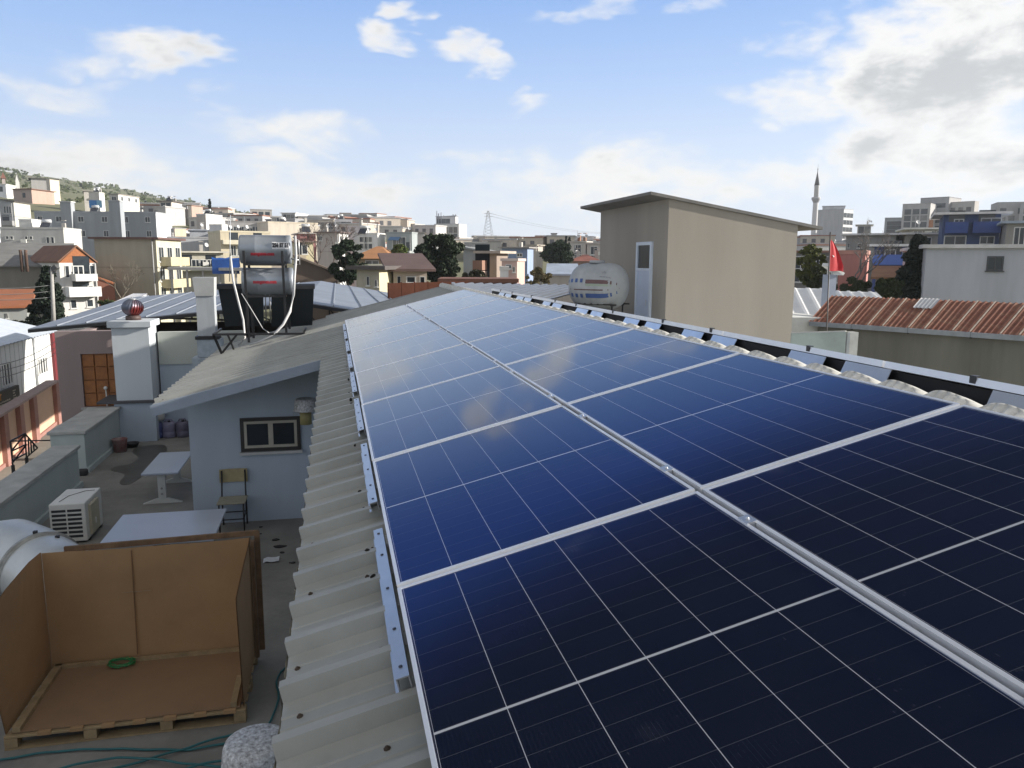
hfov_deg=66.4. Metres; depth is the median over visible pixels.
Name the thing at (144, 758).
hose
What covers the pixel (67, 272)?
window
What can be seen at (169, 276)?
window
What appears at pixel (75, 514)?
air conditioner unit
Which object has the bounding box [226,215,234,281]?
antenna mast
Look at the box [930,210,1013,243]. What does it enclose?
house
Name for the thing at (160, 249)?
window
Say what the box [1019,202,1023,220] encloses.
apartment block
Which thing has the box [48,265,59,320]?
utility pole
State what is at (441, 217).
roof antennas
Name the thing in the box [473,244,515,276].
house
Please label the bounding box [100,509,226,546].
table
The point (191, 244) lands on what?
house
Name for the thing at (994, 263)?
window
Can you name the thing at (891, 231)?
window
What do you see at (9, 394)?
shop sign
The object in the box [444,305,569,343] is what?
solar module
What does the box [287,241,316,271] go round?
house
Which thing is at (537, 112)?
sky
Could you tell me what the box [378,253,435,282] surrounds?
house
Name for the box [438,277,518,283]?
house
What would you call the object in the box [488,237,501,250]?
house
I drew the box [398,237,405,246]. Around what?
window
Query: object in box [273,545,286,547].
leaf litter
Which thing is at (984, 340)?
rusty shed
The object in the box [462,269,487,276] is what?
shrub
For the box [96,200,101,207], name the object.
tarpaulin
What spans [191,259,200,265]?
window
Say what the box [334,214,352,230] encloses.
house
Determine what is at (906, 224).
window
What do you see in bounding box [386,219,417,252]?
house
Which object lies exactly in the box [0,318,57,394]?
white warehouse
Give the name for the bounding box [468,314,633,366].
solar module
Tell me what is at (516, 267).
house
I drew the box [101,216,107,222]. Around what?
window
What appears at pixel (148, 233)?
window
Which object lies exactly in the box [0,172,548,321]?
ground
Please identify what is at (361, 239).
window
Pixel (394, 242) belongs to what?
window
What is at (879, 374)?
flashing plate
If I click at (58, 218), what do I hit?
window
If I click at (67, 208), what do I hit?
stair tower
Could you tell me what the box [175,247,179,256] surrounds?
window
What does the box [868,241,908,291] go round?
house
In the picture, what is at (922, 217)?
window
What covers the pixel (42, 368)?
window
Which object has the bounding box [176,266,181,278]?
window
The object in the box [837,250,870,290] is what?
house
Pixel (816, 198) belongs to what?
minaret
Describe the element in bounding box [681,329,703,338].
flashing plate
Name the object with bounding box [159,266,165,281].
window
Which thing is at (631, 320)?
flashing plate
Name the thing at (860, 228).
window
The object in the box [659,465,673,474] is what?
panel clamp
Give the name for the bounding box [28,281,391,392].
corrugated roof
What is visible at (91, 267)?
window
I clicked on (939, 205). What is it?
window
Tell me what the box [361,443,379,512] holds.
mounting rail
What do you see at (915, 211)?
window
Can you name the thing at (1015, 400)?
flashing plate
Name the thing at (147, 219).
window
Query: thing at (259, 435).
window
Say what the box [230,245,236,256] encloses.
window
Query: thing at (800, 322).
white house
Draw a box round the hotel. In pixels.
[34,205,172,258]
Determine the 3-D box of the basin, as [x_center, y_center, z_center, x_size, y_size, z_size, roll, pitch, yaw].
[-8.055,1.290,16.591,0.300,0.100,0.300,-2,9,-13]
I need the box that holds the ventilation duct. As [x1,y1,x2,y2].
[0,519,86,630]
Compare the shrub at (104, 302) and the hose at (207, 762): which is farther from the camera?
the shrub at (104, 302)
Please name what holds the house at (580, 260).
on the ground
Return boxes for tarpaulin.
[89,200,96,207]
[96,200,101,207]
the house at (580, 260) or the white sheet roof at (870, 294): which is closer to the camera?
the white sheet roof at (870, 294)
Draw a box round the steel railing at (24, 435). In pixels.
[9,433,49,472]
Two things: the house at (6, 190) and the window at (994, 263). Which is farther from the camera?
the house at (6, 190)
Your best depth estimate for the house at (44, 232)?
118.97 m
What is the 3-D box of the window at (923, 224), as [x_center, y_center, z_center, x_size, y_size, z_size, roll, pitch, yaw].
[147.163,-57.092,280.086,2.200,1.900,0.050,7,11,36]
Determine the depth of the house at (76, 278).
71.43 m
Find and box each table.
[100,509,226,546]
[141,451,191,503]
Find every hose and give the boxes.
[0,742,224,760]
[60,756,220,767]
[111,667,284,767]
[187,759,221,767]
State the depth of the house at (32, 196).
234.59 m
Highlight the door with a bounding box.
[634,241,653,317]
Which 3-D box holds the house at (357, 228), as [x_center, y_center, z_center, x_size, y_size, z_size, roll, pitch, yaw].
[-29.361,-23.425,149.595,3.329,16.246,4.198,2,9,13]
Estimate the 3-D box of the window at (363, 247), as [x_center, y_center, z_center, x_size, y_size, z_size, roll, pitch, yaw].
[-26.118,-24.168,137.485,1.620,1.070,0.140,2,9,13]
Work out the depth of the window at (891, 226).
302.58 m
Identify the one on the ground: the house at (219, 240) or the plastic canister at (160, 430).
the house at (219, 240)
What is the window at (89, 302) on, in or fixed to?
in the house at (76, 278)
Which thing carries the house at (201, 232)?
on the ground
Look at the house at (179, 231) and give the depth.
166.33 m
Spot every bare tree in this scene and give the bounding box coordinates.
[98,262,144,298]
[292,220,359,263]
[852,232,901,280]
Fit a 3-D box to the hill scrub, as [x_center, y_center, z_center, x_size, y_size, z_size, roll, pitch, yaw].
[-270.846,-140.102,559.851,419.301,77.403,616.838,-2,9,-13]
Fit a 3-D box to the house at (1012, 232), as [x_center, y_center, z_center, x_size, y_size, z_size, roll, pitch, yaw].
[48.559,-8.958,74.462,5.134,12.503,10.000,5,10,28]
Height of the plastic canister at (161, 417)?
0.415 m
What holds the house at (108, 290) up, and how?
on the ground
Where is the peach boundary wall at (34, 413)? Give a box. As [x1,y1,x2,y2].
[0,380,61,470]
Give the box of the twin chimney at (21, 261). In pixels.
[19,250,28,271]
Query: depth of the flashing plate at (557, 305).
9.93 m
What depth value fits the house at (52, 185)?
256.87 m
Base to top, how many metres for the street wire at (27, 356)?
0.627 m
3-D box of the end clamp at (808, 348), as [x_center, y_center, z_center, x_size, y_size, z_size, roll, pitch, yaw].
[1.794,-0.212,4.716,0.026,0.040,0.036,-2,9,-13]
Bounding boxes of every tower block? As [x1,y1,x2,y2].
[434,224,466,236]
[435,216,458,223]
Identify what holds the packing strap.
on the cardboard crate
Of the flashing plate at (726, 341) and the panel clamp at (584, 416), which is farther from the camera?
the flashing plate at (726, 341)
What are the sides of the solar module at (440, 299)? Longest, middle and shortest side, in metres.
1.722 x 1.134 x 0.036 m
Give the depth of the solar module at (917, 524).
2.32 m
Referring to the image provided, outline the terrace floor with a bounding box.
[0,437,302,767]
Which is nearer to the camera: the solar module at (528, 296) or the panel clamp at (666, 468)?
the panel clamp at (666, 468)
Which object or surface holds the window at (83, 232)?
in the hotel
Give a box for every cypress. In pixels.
[208,199,211,213]
[894,234,929,299]
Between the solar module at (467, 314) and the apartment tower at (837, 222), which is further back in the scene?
the apartment tower at (837, 222)
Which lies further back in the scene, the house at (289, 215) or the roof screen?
the house at (289, 215)
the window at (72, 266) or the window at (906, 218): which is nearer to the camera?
the window at (72, 266)
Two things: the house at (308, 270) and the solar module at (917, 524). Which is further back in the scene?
the house at (308, 270)
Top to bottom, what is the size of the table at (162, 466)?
0.530 m
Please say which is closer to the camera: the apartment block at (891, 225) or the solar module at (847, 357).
the solar module at (847, 357)
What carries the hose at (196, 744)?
on the terrace floor
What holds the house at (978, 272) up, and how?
on the ground
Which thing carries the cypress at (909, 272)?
on the ground
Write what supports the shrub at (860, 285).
on the ground
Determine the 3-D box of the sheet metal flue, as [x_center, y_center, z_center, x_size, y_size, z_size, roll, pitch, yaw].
[-6.473,-0.898,16.643,0.576,2.722,0.550,-2,9,-13]
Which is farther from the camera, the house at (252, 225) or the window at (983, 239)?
the house at (252, 225)
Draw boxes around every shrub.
[13,314,42,322]
[97,297,114,305]
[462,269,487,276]
[525,266,552,284]
[800,264,837,289]
[839,276,871,291]
[873,277,904,298]
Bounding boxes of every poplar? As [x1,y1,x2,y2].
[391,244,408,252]
[795,244,827,284]
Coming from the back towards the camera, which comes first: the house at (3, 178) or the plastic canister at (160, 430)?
the house at (3, 178)
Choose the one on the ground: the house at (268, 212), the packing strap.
the house at (268, 212)
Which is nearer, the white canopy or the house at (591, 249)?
the white canopy
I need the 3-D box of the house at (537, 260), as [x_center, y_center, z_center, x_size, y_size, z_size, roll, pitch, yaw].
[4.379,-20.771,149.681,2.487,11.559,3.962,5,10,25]
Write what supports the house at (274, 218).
on the ground
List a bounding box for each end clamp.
[806,345,813,351]
[969,375,980,383]
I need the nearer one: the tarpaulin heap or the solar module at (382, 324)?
the solar module at (382, 324)
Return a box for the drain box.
[79,468,87,475]
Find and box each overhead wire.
[0,285,50,288]
[0,291,50,294]
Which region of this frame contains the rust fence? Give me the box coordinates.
[387,280,467,298]
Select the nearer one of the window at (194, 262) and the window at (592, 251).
the window at (194, 262)
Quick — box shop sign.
[0,385,19,405]
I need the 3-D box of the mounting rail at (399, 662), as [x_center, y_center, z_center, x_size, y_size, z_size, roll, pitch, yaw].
[-0.448,0.753,2.821,0.050,0.048,1.260,-16,12,-10]
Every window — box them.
[0,361,13,387]
[37,356,48,375]
[55,216,60,221]
[64,266,69,277]
[70,299,76,309]
[72,266,83,273]
[78,216,84,222]
[81,230,85,236]
[86,299,94,307]
[89,265,94,273]
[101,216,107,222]
[103,230,108,236]
[145,217,150,222]
[146,231,151,236]
[158,246,163,262]
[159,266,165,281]
[160,286,166,294]
[167,247,172,256]
[168,266,173,278]
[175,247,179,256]
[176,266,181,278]
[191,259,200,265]
[199,259,207,265]
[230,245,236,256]
[239,416,302,455]
[359,237,366,242]
[359,243,367,249]
[364,237,372,242]
[364,243,372,249]
[365,260,378,263]
[365,276,370,286]
[392,239,399,247]
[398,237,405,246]
[406,276,415,282]
[420,276,424,281]
[574,245,581,254]
[590,246,597,255]
[795,268,801,282]
[858,226,863,232]
[864,226,869,232]
[886,230,900,232]
[887,221,900,224]
[887,225,900,228]
[903,222,909,227]
[904,209,910,214]
[904,216,910,220]
[912,209,919,214]
[912,215,918,220]
[920,215,926,220]
[920,222,926,226]
[921,209,927,213]
[936,203,945,207]
[943,235,966,243]
[979,236,994,243]
[981,218,1001,228]
[985,256,1003,271]
[1008,216,1014,220]
[1012,227,1023,243]
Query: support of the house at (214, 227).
on the ground
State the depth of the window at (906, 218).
282.87 m
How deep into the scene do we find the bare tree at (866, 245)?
48.43 m
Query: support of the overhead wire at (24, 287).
attached to the utility pole
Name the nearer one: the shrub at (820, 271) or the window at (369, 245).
the shrub at (820, 271)
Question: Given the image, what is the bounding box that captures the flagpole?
[826,232,830,330]
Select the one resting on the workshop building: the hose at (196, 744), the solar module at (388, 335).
the solar module at (388, 335)
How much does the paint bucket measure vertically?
0.270 m
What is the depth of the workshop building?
4.34 m
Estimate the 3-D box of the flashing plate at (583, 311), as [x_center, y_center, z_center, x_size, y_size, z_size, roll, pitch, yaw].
[0.772,-0.794,8.942,0.088,0.131,0.450,-2,9,-13]
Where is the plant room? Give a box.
[822,205,845,209]
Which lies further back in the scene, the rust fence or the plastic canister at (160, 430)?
the rust fence
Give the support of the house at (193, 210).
on the ground
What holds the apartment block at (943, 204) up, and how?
on the ground
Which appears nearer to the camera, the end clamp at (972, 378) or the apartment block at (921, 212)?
the end clamp at (972, 378)
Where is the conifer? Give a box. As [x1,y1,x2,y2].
[24,265,66,325]
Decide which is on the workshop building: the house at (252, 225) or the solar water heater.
the solar water heater
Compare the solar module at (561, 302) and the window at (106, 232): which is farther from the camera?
the window at (106, 232)
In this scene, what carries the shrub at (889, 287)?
on the ground
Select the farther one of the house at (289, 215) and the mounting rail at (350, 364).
the house at (289, 215)
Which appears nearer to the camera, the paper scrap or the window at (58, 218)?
the paper scrap
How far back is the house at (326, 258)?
132.79 m
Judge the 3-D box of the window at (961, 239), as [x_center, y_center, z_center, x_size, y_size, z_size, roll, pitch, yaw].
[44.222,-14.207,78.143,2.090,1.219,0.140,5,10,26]
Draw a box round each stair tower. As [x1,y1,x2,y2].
[59,201,74,227]
[108,200,125,236]
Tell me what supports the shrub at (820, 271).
on the ground
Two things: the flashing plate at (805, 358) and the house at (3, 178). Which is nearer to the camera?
the flashing plate at (805, 358)
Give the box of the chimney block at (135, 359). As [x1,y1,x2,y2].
[97,318,162,441]
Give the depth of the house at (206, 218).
191.57 m
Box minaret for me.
[811,169,820,234]
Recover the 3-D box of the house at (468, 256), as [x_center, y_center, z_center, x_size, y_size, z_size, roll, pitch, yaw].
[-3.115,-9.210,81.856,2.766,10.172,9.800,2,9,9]
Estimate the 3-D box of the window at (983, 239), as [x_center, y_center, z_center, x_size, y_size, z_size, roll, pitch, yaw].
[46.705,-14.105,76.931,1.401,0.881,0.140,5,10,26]
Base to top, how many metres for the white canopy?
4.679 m
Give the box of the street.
[0,423,61,480]
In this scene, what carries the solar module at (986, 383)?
on the workshop building
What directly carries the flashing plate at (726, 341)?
on the workshop building
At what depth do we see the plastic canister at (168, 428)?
17.42 m
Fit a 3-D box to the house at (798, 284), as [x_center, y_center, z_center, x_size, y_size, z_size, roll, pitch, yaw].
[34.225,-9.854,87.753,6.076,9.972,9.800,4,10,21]
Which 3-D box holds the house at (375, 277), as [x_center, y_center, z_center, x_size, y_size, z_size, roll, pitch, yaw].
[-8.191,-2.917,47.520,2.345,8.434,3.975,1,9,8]
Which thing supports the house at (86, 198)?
on the ground
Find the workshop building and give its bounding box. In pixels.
[150,283,1023,767]
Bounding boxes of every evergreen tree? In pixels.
[327,239,367,285]
[414,244,434,278]
[418,233,464,281]
[539,239,573,263]
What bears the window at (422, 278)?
in the house at (415, 267)
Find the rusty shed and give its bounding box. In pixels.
[809,295,1023,385]
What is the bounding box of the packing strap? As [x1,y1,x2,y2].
[107,657,135,668]
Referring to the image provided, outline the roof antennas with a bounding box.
[436,211,456,223]
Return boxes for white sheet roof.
[451,282,569,299]
[793,287,821,314]
[835,290,881,297]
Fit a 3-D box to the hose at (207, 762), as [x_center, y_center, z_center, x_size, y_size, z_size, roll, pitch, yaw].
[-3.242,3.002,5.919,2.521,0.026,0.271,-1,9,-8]
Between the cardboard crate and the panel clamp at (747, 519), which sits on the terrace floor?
the cardboard crate
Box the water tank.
[568,260,629,311]
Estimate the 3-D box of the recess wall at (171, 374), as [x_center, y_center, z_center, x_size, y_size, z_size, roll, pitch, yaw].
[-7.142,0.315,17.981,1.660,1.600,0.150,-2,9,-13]
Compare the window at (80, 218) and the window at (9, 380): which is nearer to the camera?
the window at (9, 380)
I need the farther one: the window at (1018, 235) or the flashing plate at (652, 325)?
the window at (1018, 235)
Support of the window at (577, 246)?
in the house at (580, 244)
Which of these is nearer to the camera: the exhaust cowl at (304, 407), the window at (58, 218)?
the exhaust cowl at (304, 407)
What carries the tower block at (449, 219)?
on the ground
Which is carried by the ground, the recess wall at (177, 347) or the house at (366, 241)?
the house at (366, 241)
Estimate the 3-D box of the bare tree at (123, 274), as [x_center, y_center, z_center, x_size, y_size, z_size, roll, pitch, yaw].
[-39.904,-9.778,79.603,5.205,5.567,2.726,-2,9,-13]
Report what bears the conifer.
on the ground
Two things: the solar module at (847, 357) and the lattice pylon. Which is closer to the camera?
the solar module at (847, 357)
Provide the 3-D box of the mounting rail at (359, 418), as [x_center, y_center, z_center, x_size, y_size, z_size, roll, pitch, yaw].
[-1.182,0.241,6.028,0.050,0.048,1.260,-16,12,-10]
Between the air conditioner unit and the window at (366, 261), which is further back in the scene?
the window at (366, 261)
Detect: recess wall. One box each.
[157,330,245,364]
[160,364,191,422]
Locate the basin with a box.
[127,441,138,447]
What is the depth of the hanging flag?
19.81 m
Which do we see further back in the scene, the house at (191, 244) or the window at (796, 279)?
the house at (191, 244)
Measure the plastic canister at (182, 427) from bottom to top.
0.415 m
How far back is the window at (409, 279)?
47.82 m
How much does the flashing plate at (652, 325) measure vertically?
0.131 m
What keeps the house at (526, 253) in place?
on the ground
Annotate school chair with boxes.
[216,468,247,532]
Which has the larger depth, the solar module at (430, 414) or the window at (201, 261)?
the window at (201, 261)
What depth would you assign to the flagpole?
19.81 m
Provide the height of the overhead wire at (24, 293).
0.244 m
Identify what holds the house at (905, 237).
on the ground
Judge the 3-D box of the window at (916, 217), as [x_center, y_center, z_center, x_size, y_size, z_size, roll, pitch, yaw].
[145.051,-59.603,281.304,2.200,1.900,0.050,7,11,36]
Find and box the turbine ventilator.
[121,297,143,319]
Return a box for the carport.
[167,267,252,321]
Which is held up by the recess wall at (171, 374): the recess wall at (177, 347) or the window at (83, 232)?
the recess wall at (177, 347)
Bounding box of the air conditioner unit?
[49,488,102,540]
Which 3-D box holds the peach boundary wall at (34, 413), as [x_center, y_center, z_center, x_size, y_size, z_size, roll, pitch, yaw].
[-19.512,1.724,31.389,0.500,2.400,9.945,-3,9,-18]
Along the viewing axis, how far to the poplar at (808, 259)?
60.82 m
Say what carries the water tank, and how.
on the workshop building
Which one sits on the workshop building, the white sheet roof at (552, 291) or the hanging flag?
the white sheet roof at (552, 291)
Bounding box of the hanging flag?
[830,240,842,271]
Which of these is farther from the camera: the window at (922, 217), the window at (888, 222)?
the window at (888, 222)
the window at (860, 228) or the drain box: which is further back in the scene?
the window at (860, 228)
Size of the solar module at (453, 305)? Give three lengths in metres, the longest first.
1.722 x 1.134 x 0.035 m
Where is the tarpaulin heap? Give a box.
[212,257,239,273]
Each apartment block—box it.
[884,217,901,232]
[901,203,936,228]
[920,197,961,226]
[951,201,979,211]
[991,202,1020,242]
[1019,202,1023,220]
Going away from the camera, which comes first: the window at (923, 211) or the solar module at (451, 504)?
the solar module at (451, 504)
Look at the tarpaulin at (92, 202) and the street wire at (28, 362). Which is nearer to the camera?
the street wire at (28, 362)
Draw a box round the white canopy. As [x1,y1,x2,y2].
[115,293,146,301]
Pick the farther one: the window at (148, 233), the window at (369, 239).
the window at (148, 233)
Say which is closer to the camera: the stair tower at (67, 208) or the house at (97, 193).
the stair tower at (67, 208)
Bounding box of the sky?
[0,0,1023,237]
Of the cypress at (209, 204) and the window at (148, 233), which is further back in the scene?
the cypress at (209, 204)
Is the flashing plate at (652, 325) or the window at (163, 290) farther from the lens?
the window at (163, 290)
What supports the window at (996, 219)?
in the house at (965, 227)
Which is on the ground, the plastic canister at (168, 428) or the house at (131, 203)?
the house at (131, 203)
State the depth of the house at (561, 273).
69.61 m
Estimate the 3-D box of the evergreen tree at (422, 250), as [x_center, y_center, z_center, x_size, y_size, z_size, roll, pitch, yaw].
[-7.377,-7.535,63.605,1.904,7.507,2.024,2,9,13]
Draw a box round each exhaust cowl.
[221,723,278,767]
[293,397,315,424]
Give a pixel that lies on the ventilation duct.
(23, 542)
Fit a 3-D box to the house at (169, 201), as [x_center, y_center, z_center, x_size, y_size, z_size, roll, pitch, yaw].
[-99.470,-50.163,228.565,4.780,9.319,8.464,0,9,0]
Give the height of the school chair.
0.846 m
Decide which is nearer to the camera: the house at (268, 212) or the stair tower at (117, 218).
the stair tower at (117, 218)
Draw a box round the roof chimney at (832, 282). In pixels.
[821,263,844,306]
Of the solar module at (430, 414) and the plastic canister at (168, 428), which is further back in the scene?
the plastic canister at (168, 428)
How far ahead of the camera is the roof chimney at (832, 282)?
28.89 m
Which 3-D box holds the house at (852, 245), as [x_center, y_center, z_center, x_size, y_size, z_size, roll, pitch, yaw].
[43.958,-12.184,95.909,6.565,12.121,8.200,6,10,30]
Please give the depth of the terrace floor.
8.53 m
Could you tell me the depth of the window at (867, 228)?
224.64 m
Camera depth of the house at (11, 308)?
51.46 m
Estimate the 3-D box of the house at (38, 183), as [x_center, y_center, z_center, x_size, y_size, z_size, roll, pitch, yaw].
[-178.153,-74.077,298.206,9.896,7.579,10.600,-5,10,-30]
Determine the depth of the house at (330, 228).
235.91 m
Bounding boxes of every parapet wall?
[0,445,83,524]
[47,406,120,472]
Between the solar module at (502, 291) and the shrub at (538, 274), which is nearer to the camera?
the solar module at (502, 291)
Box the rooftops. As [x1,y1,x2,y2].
[139,202,845,267]
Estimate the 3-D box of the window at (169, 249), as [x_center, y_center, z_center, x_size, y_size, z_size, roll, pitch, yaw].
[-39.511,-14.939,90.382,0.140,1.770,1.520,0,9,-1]
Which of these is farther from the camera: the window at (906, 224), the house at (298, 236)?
the window at (906, 224)
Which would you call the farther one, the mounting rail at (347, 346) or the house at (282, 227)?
the house at (282, 227)
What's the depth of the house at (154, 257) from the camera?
87.26 m
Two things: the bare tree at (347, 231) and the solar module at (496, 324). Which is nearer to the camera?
the solar module at (496, 324)
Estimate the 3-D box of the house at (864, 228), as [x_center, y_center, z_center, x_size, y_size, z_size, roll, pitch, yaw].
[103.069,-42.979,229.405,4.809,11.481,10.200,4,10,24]
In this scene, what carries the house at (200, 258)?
on the ground
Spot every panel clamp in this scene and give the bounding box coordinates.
[578,414,586,419]
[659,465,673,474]
[738,514,756,527]
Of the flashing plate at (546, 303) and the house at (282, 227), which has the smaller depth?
the flashing plate at (546, 303)
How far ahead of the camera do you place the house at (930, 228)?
107.77 m
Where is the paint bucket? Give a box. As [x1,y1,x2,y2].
[111,437,127,452]
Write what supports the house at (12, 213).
on the ground
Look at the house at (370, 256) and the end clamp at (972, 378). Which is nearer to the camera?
the end clamp at (972, 378)
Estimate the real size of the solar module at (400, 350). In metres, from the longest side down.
1.722 x 1.134 x 0.035 m
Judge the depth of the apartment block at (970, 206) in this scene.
283.06 m
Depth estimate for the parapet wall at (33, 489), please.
11.98 m
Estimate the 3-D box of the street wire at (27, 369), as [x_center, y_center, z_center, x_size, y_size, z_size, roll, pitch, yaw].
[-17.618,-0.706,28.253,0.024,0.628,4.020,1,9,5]
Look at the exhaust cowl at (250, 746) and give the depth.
4.65 m
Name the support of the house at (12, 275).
on the ground
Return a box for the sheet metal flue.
[192,277,223,368]
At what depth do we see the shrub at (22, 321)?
50.05 m
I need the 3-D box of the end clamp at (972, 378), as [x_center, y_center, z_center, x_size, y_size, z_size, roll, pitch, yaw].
[2.072,-0.018,3.502,0.026,0.040,0.036,-2,9,-13]
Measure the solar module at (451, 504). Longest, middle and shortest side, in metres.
1.722 x 1.134 x 0.035 m
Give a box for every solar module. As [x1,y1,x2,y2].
[345,305,413,327]
[347,311,424,338]
[349,318,441,352]
[351,329,463,374]
[356,343,500,403]
[361,366,561,461]
[373,406,694,587]
[397,491,1023,767]
[406,289,478,310]
[415,293,499,318]
[427,298,529,328]
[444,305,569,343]
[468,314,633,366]
[491,289,512,294]
[504,329,738,407]
[513,292,542,300]
[541,298,582,308]
[567,353,959,494]
[579,305,638,319]
[635,315,724,336]
[703,404,1023,697]
[723,331,891,369]
[884,361,1023,395]
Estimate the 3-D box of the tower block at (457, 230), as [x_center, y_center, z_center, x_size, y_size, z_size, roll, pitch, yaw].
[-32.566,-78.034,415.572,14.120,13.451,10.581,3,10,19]
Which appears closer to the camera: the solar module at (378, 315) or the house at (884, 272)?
the solar module at (378, 315)
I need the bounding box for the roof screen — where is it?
[790,331,858,355]
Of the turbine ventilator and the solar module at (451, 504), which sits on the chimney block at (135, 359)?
the turbine ventilator
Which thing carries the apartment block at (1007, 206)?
on the ground
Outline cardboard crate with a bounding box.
[0,529,264,750]
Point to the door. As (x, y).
(644, 250)
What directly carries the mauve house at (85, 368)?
on the ground
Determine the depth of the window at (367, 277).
45.51 m
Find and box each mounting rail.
[345,341,350,353]
[347,354,353,371]
[350,372,357,396]
[354,398,365,436]
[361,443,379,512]
[373,528,412,692]
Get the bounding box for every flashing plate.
[542,301,550,305]
[551,303,561,307]
[575,308,587,313]
[590,311,602,316]
[623,317,639,324]
[645,321,661,329]
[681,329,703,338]
[710,335,736,345]
[788,350,826,364]
[841,361,891,381]
[987,390,1023,409]
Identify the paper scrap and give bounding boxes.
[263,556,278,562]
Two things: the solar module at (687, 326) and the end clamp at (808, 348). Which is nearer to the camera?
the end clamp at (808, 348)
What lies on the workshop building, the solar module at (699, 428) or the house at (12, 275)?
the solar module at (699, 428)
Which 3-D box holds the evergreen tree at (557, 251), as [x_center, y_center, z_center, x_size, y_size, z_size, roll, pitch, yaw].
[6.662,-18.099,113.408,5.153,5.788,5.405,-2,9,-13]
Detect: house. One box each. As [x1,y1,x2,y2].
[0,184,15,198]
[0,199,30,226]
[0,219,82,249]
[0,242,73,317]
[0,289,34,321]
[1,173,5,183]
[12,188,55,204]
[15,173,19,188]
[18,219,40,226]
[28,177,58,189]
[30,245,101,330]
[46,179,60,203]
[54,325,115,422]
[82,190,92,210]
[88,187,105,210]
[88,237,190,321]
[97,277,115,306]
[108,194,139,211]
[156,196,183,206]
[167,236,208,250]
[172,228,186,236]
[181,241,227,292]
[186,205,203,218]
[188,222,208,236]
[196,209,222,228]
[208,218,271,283]
[209,224,227,231]
[225,216,265,230]
[250,209,271,215]
[257,217,317,261]
[270,216,282,220]
[282,213,308,218]
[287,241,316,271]
[291,224,316,262]
[292,254,338,319]
[313,217,350,284]
[318,221,334,231]
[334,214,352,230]
[345,218,369,286]
[345,265,400,291]
[354,221,385,286]
[356,246,390,283]
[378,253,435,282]
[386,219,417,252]
[417,232,426,244]
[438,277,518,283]
[463,246,494,273]
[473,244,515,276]
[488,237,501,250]
[498,242,536,283]
[499,266,508,276]
[500,258,525,284]
[525,244,544,284]
[546,263,577,302]
[568,230,592,258]
[571,245,598,265]
[580,191,822,342]
[585,243,599,259]
[792,313,824,331]
[794,250,838,295]
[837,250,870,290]
[840,233,899,291]
[855,220,873,232]
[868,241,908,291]
[871,266,900,295]
[895,219,938,232]
[897,232,937,243]
[900,244,1023,303]
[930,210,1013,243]
[997,221,1023,243]
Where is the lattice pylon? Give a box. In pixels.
[483,211,492,235]
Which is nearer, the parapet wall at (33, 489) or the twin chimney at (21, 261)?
the parapet wall at (33, 489)
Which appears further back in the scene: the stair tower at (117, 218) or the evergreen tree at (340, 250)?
the stair tower at (117, 218)
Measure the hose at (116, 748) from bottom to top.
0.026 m
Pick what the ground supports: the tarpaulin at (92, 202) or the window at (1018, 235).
the tarpaulin at (92, 202)
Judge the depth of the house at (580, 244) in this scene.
146.92 m
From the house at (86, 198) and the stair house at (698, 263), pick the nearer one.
the stair house at (698, 263)
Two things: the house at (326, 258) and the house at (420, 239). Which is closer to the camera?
the house at (326, 258)
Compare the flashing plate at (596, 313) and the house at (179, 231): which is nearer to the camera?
the flashing plate at (596, 313)
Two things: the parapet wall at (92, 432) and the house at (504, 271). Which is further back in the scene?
the house at (504, 271)
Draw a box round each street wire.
[0,341,54,364]
[0,347,55,370]
[0,353,54,377]
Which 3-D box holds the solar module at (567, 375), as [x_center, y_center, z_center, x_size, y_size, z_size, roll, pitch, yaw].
[0.666,-0.154,5.511,1.134,0.037,1.722,-16,12,-10]
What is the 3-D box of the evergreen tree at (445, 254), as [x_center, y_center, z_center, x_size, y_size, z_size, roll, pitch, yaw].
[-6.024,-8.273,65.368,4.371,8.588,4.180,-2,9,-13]
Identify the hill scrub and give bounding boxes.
[0,167,249,212]
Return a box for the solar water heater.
[212,235,314,353]
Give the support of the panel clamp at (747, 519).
attached to the solar module at (696, 629)
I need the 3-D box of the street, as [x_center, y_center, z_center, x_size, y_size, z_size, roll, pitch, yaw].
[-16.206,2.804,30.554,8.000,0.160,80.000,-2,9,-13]
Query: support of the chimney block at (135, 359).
on the terrace floor
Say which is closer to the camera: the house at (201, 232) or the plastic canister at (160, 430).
the plastic canister at (160, 430)
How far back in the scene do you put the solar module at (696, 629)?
1.89 m
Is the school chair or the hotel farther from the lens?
the hotel
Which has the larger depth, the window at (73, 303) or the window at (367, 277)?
the window at (73, 303)
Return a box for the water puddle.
[111,444,166,484]
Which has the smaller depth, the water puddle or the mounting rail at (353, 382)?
the mounting rail at (353, 382)
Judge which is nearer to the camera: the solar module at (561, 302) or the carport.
the solar module at (561, 302)
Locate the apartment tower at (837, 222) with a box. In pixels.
[817,209,853,241]
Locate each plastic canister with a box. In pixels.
[158,413,164,420]
[159,422,162,437]
[162,419,175,437]
[176,418,188,437]
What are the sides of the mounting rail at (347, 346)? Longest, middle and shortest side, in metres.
1.260 x 0.050 x 0.048 m
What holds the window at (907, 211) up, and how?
in the apartment block at (921, 212)

